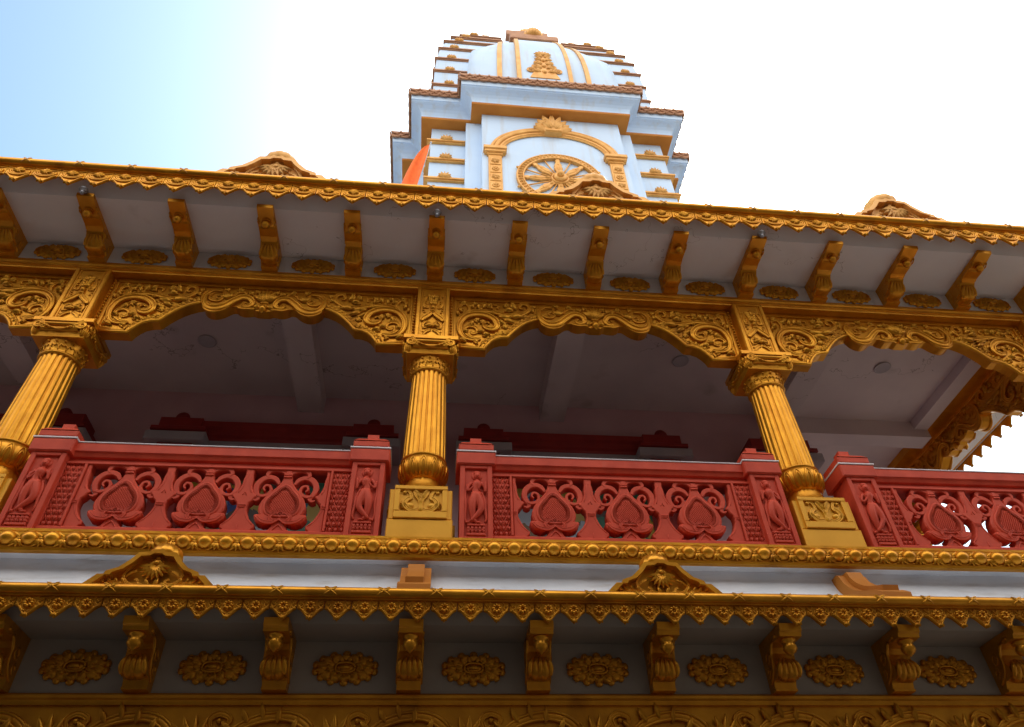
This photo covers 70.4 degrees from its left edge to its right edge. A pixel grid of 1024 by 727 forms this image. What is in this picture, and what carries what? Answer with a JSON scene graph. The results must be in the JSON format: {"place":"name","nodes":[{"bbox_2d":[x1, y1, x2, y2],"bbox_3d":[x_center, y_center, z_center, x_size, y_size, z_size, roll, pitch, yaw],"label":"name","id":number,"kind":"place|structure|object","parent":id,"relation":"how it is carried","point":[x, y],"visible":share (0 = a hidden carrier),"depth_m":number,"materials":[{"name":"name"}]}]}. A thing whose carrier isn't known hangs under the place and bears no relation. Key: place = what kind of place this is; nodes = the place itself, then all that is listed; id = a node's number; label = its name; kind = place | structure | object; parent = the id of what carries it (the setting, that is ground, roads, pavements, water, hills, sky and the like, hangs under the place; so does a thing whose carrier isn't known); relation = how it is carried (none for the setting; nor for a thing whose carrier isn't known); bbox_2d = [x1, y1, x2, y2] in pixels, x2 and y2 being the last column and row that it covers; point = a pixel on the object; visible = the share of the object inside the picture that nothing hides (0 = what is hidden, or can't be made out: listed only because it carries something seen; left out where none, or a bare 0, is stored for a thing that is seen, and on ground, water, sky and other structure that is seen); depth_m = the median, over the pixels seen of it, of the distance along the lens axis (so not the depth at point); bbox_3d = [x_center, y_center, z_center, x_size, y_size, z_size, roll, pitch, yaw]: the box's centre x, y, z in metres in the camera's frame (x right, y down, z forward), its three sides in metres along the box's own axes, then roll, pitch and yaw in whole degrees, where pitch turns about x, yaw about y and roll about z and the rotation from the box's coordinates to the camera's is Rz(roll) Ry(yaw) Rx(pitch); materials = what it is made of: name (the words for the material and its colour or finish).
{"place":"outdoors","nodes":[
{"label":"outdoors","id":0,"kind":"place"},
{"bbox_2d":[0,0,1023,546],"label":"sky","id":1,"kind":"structure","parent":0,"point":[829,106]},
{"label":"ground","id":2,"kind":"structure","parent":0,"visible":0},
{"bbox_2d":[0,156,1023,726],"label":"temple building","id":3,"kind":"structure","parent":2,"relation":"on","point":[342,594],"depth_m":8.04,"materials":[{"name":"white paint"}]},
{"bbox_2d":[0,187,27,256],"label":"scroll bracket","id":4,"kind":"object","parent":3,"relation":"attached to","point":[13,242],"visible":1,"depth_m":8.09,"materials":[{"name":"gold metal"}]},
{"bbox_2d":[0,614,30,692],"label":"scroll bracket","id":5,"kind":"object","parent":3,"relation":"attached to","point":[15,639],"visible":1,"depth_m":5.11,"materials":[{"name":"gold metal"}]},
{"bbox_2d":[0,272,71,336],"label":"carved arch","id":6,"kind":"structure","parent":3,"relation":"attached to","point":[25,299],"depth_m":7.96,"materials":[{"name":"gold metal"}]},
{"bbox_2d":[0,408,95,441],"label":"door hood","id":7,"kind":"object","parent":3,"relation":"on","point":[82,422],"depth_m":9.02,"materials":[{"name":"red paint"}]},
{"bbox_2d":[34,244,81,259],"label":"flower medallion","id":8,"kind":"object","parent":3,"relation":"on","point":[53,251],"visible":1,"depth_m":8.28,"materials":[{"name":"gold metal"}]},
{"bbox_2d":[0,267,118,512],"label":"fluted column","id":9,"kind":"structure","parent":3,"relation":"on","point":[68,340],"depth_m":7.45,"materials":[{"name":"gold metal"}]},
{"bbox_2d":[39,649,111,685],"bbox_3d":[-3.146,2.185,5.226,0.485,0.263,0.075,3,-43,-5],"label":"flower medallion","id":10,"kind":"object","parent":3,"relation":"attached to","point":[81,666],"visible":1,"depth_m":5.21,"materials":[{"name":"gold metal"}]},
{"bbox_2d":[79,186,88,194],"bbox_3d":[-4.659,-1.865,7.872,0.100,0.082,0.100,3,-43,-5],"label":"soffit lamp","id":11,"kind":"object","parent":3,"relation":"attached to","point":[83,190],"visible":1,"depth_m":7.86,"materials":[{"name":"grey metal"}]},
{"bbox_2d":[76,192,114,261],"bbox_3d":[-4.695,-1.505,8.105,0.212,0.296,0.745,3,-43,-5],"label":"scroll bracket","id":12,"kind":"object","parent":3,"relation":"attached to","point":[98,245],"visible":1,"depth_m":8.14,"materials":[{"name":"gold metal"}]},
{"bbox_2d":[118,615,165,692],"bbox_3d":[-2.651,2.063,5.133,0.199,0.385,0.440,3,-43,-5],"label":"scroll bracket","id":13,"kind":"object","parent":3,"relation":"attached to","point":[138,665],"visible":1,"depth_m":5.10,"materials":[{"name":"gold metal"}]},
{"bbox_2d":[121,249,167,263],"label":"flower medallion","id":14,"kind":"object","parent":3,"relation":"on","point":[140,256],"visible":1,"depth_m":8.37,"materials":[{"name":"gold metal"}]},
{"bbox_2d":[83,541,212,584],"bbox_3d":[-2.665,1.553,5.518,0.950,0.482,0.300,3,-43,-5],"label":"pediment ornament","id":15,"kind":"object","parent":3,"relation":"on","point":[161,563],"visible":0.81,"depth_m":5.38,"materials":[{"name":"gold metal"}]},
{"bbox_2d":[167,198,198,266],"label":"scroll bracket","id":16,"kind":"object","parent":3,"relation":"attached to","point":[185,251],"visible":1,"depth_m":8.23,"materials":[{"name":"gold metal"}]},
{"bbox_2d":[0,424,391,535],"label":"balustrade","id":17,"kind":"object","parent":3,"relation":"on","point":[65,464],"visible":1,"depth_m":6.49,"materials":[{"name":"red paint"}]},
{"bbox_2d":[197,335,215,347],"bbox_3d":[-3.875,-0.284,9.217,0.230,0.021,0.230,3,-43,-5],"label":"ceiling light","id":18,"kind":"object","parent":3,"relation":"attached to","point":[208,341],"visible":1,"depth_m":9.21,"materials":[{"name":"white"}]},
{"bbox_2d":[177,650,246,685],"bbox_3d":[-2.194,2.228,5.317,0.485,0.263,0.075,3,-43,-5],"label":"flower medallion","id":19,"kind":"object","parent":3,"relation":"attached to","point":[216,666],"visible":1,"depth_m":5.29,"materials":[{"name":"gold metal"}]},
{"bbox_2d":[207,254,251,268],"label":"flower medallion","id":20,"kind":"object","parent":3,"relation":"on","point":[229,261],"visible":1,"depth_m":8.46,"materials":[{"name":"gold metal"}]},
{"bbox_2d":[171,480,324,530],"bbox_3d":[-2.973,2.090,8.511,2.060,2.060,0.080,3,-43,-5],"label":"painted panel","id":21,"kind":"object","parent":3,"relation":"attached to","point":[312,513],"depth_m":8.79,"materials":[{"name":"multicoloured paint"}]},
{"bbox_2d":[97,279,413,353],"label":"carved arch","id":22,"kind":"structure","parent":3,"relation":"attached to","point":[378,322],"depth_m":8.24,"materials":[{"name":"gold metal"}]},
{"bbox_2d":[257,204,281,271],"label":"scroll bracket","id":23,"kind":"object","parent":3,"relation":"attached to","point":[270,255],"visible":1,"depth_m":8.32,"materials":[{"name":"gold metal"}]},
{"bbox_2d":[217,150,325,178],"bbox_3d":[-2.791,-2.244,8.659,1.400,0.826,0.432,3,-43,-5],"label":"pediment ornament","id":24,"kind":"object","parent":3,"relation":"on","point":[280,162],"visible":0.48,"depth_m":8.48,"materials":[{"name":"gold metal"}]},
{"bbox_2d":[143,412,400,522],"bbox_3d":[-2.963,1.802,8.540,3.120,2.800,0.430,3,-43,-5],"label":"door hood","id":25,"kind":"object","parent":3,"relation":"on","point":[183,428],"depth_m":9.24,"materials":[{"name":"red paint"}]},
{"bbox_2d":[259,617,296,692],"bbox_3d":[-1.699,2.106,5.223,0.199,0.385,0.440,3,-43,-5],"label":"scroll bracket","id":26,"kind":"object","parent":3,"relation":"attached to","point":[275,667],"visible":1,"depth_m":5.18,"materials":[{"name":"gold metal"}]},
{"bbox_2d":[291,259,334,273],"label":"flower medallion","id":27,"kind":"object","parent":3,"relation":"on","point":[319,266],"visible":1,"depth_m":8.55,"materials":[{"name":"gold metal"}]},
{"bbox_2d":[312,651,377,686],"bbox_3d":[-1.242,2.271,5.407,0.485,0.263,0.075,3,-43,-5],"label":"flower medallion","id":28,"kind":"object","parent":3,"relation":"attached to","point":[345,668],"visible":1,"depth_m":5.38,"materials":[{"name":"gold metal"}]},
{"bbox_2d":[343,209,362,276],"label":"scroll bracket","id":29,"kind":"object","parent":3,"relation":"attached to","point":[353,257],"visible":1,"depth_m":8.41,"materials":[{"name":"gold metal"}]},
{"bbox_2d":[374,263,415,277],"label":"flower medallion","id":30,"kind":"object","parent":3,"relation":"on","point":[394,270],"visible":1,"depth_m":8.64,"materials":[{"name":"gold metal"}]},
{"bbox_2d":[395,618,424,693],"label":"scroll bracket","id":31,"kind":"object","parent":3,"relation":"attached to","point":[410,658],"visible":1,"depth_m":5.27,"materials":[{"name":"gold metal"}]},
{"bbox_2d":[397,564,431,587],"bbox_3d":[-0.774,1.751,5.787,0.250,0.480,0.645,3,-43,-5],"label":"roof strap","id":32,"kind":"object","parent":3,"relation":"attached to","point":[415,576],"visible":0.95,"depth_m":5.87,"materials":[{"name":"orange paint"}]},
{"bbox_2d":[401,142,431,184],"bbox_3d":[-1.855,-2.462,12.340,0.729,5.090,0.262,-9,-43,7],"label":"flag","id":33,"kind":"object","parent":3,"relation":"on","point":[414,172],"visible":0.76,"depth_m":13.41,"materials":[{"name":"orange fabric"}]},
{"bbox_2d":[385,286,458,537],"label":"fluted column","id":34,"kind":"structure","parent":3,"relation":"on","point":[420,500],"depth_m":7.29,"materials":[{"name":"gold metal"}]},
{"bbox_2d":[426,215,444,280],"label":"scroll bracket","id":35,"kind":"object","parent":3,"relation":"attached to","point":[435,251],"visible":1,"depth_m":8.50,"materials":[{"name":"gold metal"}]},
{"bbox_2d":[433,209,441,216],"bbox_3d":[-0.850,-1.693,8.233,0.100,0.082,0.100,3,-43,-5],"label":"soffit lamp","id":36,"kind":"object","parent":3,"relation":"attached to","point":[437,213],"visible":1,"depth_m":8.22,"materials":[{"name":"grey metal"}]},
{"bbox_2d":[441,652,504,686],"bbox_3d":[-0.291,2.314,5.497,0.485,0.263,0.075,3,-43,-5],"label":"flower medallion","id":37,"kind":"object","parent":3,"relation":"attached to","point":[473,669],"visible":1,"depth_m":5.47,"materials":[{"name":"gold metal"}]},
{"bbox_2d":[454,268,495,282],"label":"flower medallion","id":38,"kind":"object","parent":3,"relation":"on","point":[474,275],"visible":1,"depth_m":8.73,"materials":[{"name":"gold metal"}]},
{"bbox_2d":[506,220,527,284],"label":"scroll bracket","id":39,"kind":"object","parent":3,"relation":"attached to","point":[515,271],"visible":1,"depth_m":8.59,"materials":[{"name":"gold metal"}]},
{"bbox_2d":[523,620,553,693],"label":"scroll bracket","id":40,"kind":"object","parent":3,"relation":"attached to","point":[538,667],"visible":1,"depth_m":5.36,"materials":[{"name":"gold metal"}]},
{"bbox_2d":[390,27,689,201],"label":"temple tower","id":41,"kind":"structure","parent":3,"relation":"on","point":[488,112],"depth_m":22.24,"materials":[{"name":"white paint"}]},
{"bbox_2d":[516,154,600,192],"bbox_3d":[1.326,-5.128,19.851,2.426,2.426,0.320,3,-43,-5],"label":"spoked wheel","id":42,"kind":"object","parent":41,"relation":"attached to","point":[560,178],"visible":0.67,"depth_m":20.06,"materials":[{"name":"gold metal"}]},
{"bbox_2d":[533,272,573,286],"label":"flower medallion","id":43,"kind":"object","parent":3,"relation":"on","point":[552,279],"visible":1,"depth_m":8.82,"materials":[{"name":"gold metal"}]},
{"bbox_2d":[455,423,693,539],"bbox_3d":[0.846,1.975,8.901,3.120,2.800,0.430,3,-43,-5],"label":"door hood","id":44,"kind":"object","parent":3,"relation":"on","point":[660,445],"depth_m":9.60,"materials":[{"name":"red paint"}]},
{"bbox_2d":[517,489,657,538],"bbox_3d":[0.836,2.262,8.872,2.060,2.060,0.080,3,-43,-5],"label":"painted panel","id":45,"kind":"object","parent":3,"relation":"attached to","point":[525,518],"depth_m":9.14,"materials":[{"name":"multicoloured paint"}]},
{"bbox_2d":[452,297,738,368],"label":"carved arch","id":46,"kind":"structure","parent":3,"relation":"attached to","point":[482,327],"depth_m":8.60,"materials":[{"name":"gold metal"}]},
{"bbox_2d":[583,225,608,289],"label":"scroll bracket","id":47,"kind":"object","parent":3,"relation":"attached to","point":[593,273],"visible":1,"depth_m":8.68,"materials":[{"name":"gold metal"}]},
{"bbox_2d":[567,653,628,686],"bbox_3d":[0.661,2.357,5.587,0.485,0.263,0.075,3,-43,-5],"label":"flower medallion","id":48,"kind":"object","parent":3,"relation":"attached to","point":[596,668],"visible":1,"depth_m":5.56,"materials":[{"name":"gold metal"}]},
{"bbox_2d":[549,173,647,199],"bbox_3d":[1.018,-2.071,9.021,1.400,0.826,0.432,3,-43,-5],"label":"pediment ornament","id":49,"kind":"object","parent":3,"relation":"on","point":[593,184],"visible":0.47,"depth_m":8.84,"materials":[{"name":"gold metal"}]},
{"bbox_2d":[455,438,800,544],"bbox_3d":[1.060,1.284,6.976,3.210,1.185,0.393,3,-43,-5],"label":"balustrade","id":50,"kind":"object","parent":3,"relation":"on","point":[490,482],"visible":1,"depth_m":6.85,"materials":[{"name":"red paint"}]},
{"bbox_2d":[610,277,649,291],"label":"flower medallion","id":51,"kind":"object","parent":3,"relation":"on","point":[630,284],"visible":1,"depth_m":8.91,"materials":[{"name":"gold metal"}]},
{"bbox_2d":[643,621,679,693],"bbox_3d":[1.157,2.235,5.494,0.199,0.385,0.440,3,-43,-5],"label":"scroll bracket","id":52,"kind":"object","parent":3,"relation":"attached to","point":[663,668],"visible":1,"depth_m":5.46,"materials":[{"name":"gold metal"}]},
{"bbox_2d":[609,551,721,592],"bbox_3d":[1.174,1.727,5.882,0.950,0.482,0.300,3,-43,-5],"label":"pediment ornament","id":53,"kind":"object","parent":3,"relation":"on","point":[657,573],"visible":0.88,"depth_m":5.74,"materials":[{"name":"gold metal"}]},
{"bbox_2d":[659,231,688,293],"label":"scroll bracket","id":54,"kind":"object","parent":3,"relation":"attached to","point":[670,277],"visible":1,"depth_m":8.77,"materials":[{"name":"gold metal"}]},
{"bbox_2d":[672,355,688,366],"bbox_3d":[2.274,-0.032,9.772,0.230,0.021,0.230,3,-43,-5],"label":"ceiling light","id":55,"kind":"object","parent":3,"relation":"attached to","point":[680,361],"visible":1,"depth_m":9.77,"materials":[{"name":"white glass"}]},
{"bbox_2d":[685,281,724,295],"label":"flower medallion","id":56,"kind":"object","parent":3,"relation":"on","point":[705,288],"visible":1,"depth_m":9.00,"materials":[{"name":"gold metal"}]},
{"bbox_2d":[687,653,748,687],"bbox_3d":[1.613,2.400,5.678,0.485,0.263,0.075,3,-43,-5],"label":"flower medallion","id":57,"kind":"object","parent":3,"relation":"attached to","point":[714,668],"visible":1,"depth_m":5.65,"materials":[{"name":"gold metal"}]},
{"bbox_2d":[732,236,766,297],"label":"scroll bracket","id":58,"kind":"object","parent":3,"relation":"attached to","point":[745,282],"visible":1,"depth_m":8.87,"materials":[{"name":"gold metal"}]},
{"bbox_2d":[757,230,764,237],"bbox_3d":[2.959,-1.520,8.594,0.100,0.082,0.100,3,-43,-5],"label":"soffit lamp","id":59,"kind":"object","parent":3,"relation":"attached to","point":[760,233],"visible":1,"depth_m":8.58,"materials":[{"name":"grey metal"}]},
{"bbox_2d":[759,285,798,299],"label":"flower medallion","id":60,"kind":"object","parent":3,"relation":"on","point":[779,292],"visible":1,"depth_m":9.09,"materials":[{"name":"gold metal"}]},
{"bbox_2d":[759,623,801,693],"bbox_3d":[2.108,2.278,5.584,0.199,0.385,0.440,3,-43,-5],"label":"scroll bracket","id":61,"kind":"object","parent":3,"relation":"attached to","point":[778,648],"visible":1,"depth_m":5.55,"materials":[{"name":"gold metal"}]},
{"bbox_2d":[740,437,824,470],"bbox_3d":[3.681,2.103,9.170,1.040,2.800,0.430,3,-43,-5],"label":"door hood","id":62,"kind":"object","parent":3,"relation":"on","point":[818,459],"depth_m":9.79,"materials":[{"name":"red paint"}]},
{"bbox_2d":[725,303,866,546],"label":"fluted column","id":63,"kind":"structure","parent":3,"relation":"on","point":[760,372],"depth_m":7.74,"materials":[{"name":"gold metal"}]},
{"bbox_2d":[804,241,842,301],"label":"scroll bracket","id":64,"kind":"object","parent":3,"relation":"attached to","point":[818,286],"visible":1,"depth_m":8.96,"materials":[{"name":"gold metal"}]},
{"bbox_2d":[804,654,864,687],"bbox_3d":[2.565,2.443,5.768,0.485,0.263,0.075,3,-43,-5],"label":"flower medallion","id":65,"kind":"object","parent":3,"relation":"attached to","point":[828,670],"visible":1,"depth_m":5.74,"materials":[{"name":"gold metal"}]},
{"bbox_2d":[832,290,870,303],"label":"flower medallion","id":66,"kind":"object","parent":3,"relation":"on","point":[853,297],"visible":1,"depth_m":9.18,"materials":[{"name":"gold metal"}]},
{"bbox_2d":[832,572,911,595],"bbox_3d":[3.035,1.923,6.148,0.250,0.480,0.645,3,-43,-5],"label":"roof strap","id":67,"kind":"object","parent":3,"relation":"attached to","point":[852,583],"visible":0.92,"depth_m":6.20,"materials":[{"name":"orange paint"}]},
{"bbox_2d":[874,362,890,373],"bbox_3d":[5.106,0.059,10.001,0.230,0.021,0.230,3,-43,-5],"label":"ceiling light","id":68,"kind":"object","parent":3,"relation":"attached to","point":[882,367],"visible":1,"depth_m":9.99,"materials":[{"name":"white glass"}]},
{"bbox_2d":[764,313,1023,381],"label":"carved arch","id":69,"kind":"structure","parent":3,"relation":"attached to","point":[806,341],"depth_m":8.98,"materials":[{"name":"gold metal"}]},
{"bbox_2d":[871,624,920,694],"bbox_3d":[3.060,2.321,5.674,0.199,0.385,0.440,3,-43,-5],"label":"scroll bracket","id":70,"kind":"object","parent":3,"relation":"attached to","point":[894,650],"visible":1,"depth_m":5.66,"materials":[{"name":"gold metal"}]},
{"bbox_2d":[875,245,917,305],"bbox_3d":[4.822,-1.074,9.007,0.212,0.296,0.745,3,-43,-5],"label":"scroll bracket","id":71,"kind":"object","parent":3,"relation":"attached to","point":[890,290],"visible":1,"depth_m":9.05,"materials":[{"name":"gold metal"}]},
{"bbox_2d":[855,193,946,220],"bbox_3d":[4.827,-1.899,9.382,1.400,0.826,0.432,3,-43,-5],"label":"pediment ornament","id":72,"kind":"object","parent":3,"relation":"on","point":[886,205],"visible":0.48,"depth_m":9.21,"materials":[{"name":"gold metal"}]},
{"bbox_2d":[903,294,941,307],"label":"flower medallion","id":73,"kind":"object","parent":3,"relation":"on","point":[921,300],"visible":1,"depth_m":9.27,"materials":[{"name":"gold metal"}]},
{"bbox_2d":[823,451,1023,549],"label":"balustrade","id":74,"kind":"object","parent":3,"relation":"on","point":[884,515],"visible":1,"depth_m":7.17,"materials":[{"name":"red paint"}]},
{"bbox_2d":[919,655,976,687],"bbox_3d":[3.516,2.486,5.858,0.485,0.263,0.075,3,-43,-5],"label":"flower medallion","id":75,"kind":"object","parent":3,"relation":"attached to","point":[943,671],"visible":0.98,"depth_m":5.83,"materials":[{"name":"gold metal"}]},
{"bbox_2d":[902,370,1023,531],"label":"carved arch","id":76,"kind":"structure","parent":3,"relation":"attached to","point":[995,392],"depth_m":10.32,"materials":[{"name":"gold metal"}]},
{"bbox_2d":[945,250,991,309],"bbox_3d":[5.774,-1.031,9.098,0.212,0.296,0.745,3,-43,-5],"label":"scroll bracket","id":77,"kind":"object","parent":3,"relation":"attached to","point":[961,294],"visible":1,"depth_m":9.14,"materials":[{"name":"gold metal"}]},
{"bbox_2d":[972,298,1010,311],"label":"flower medallion","id":78,"kind":"object","parent":3,"relation":"on","point":[994,304],"visible":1,"depth_m":9.36,"materials":[{"name":"gold metal"}]},
{"bbox_2d":[980,626,1023,694],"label":"scroll bracket","id":79,"kind":"object","parent":3,"relation":"attached to","point":[1003,652],"visible":1,"depth_m":5.77,"materials":[{"name":"gold metal"}]},
{"bbox_2d":[1013,286,1023,312],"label":"scroll bracket","id":80,"kind":"object","parent":3,"relation":"attached to","point":[1018,299],"visible":1,"depth_m":9.42,"materials":[{"name":"gold metal"}]},
{"bbox_2d":[1013,319,1023,398],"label":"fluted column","id":81,"kind":"structure","parent":3,"relation":"on","point":[1019,328],"depth_m":9.26,"materials":[{"name":"gold metal"}]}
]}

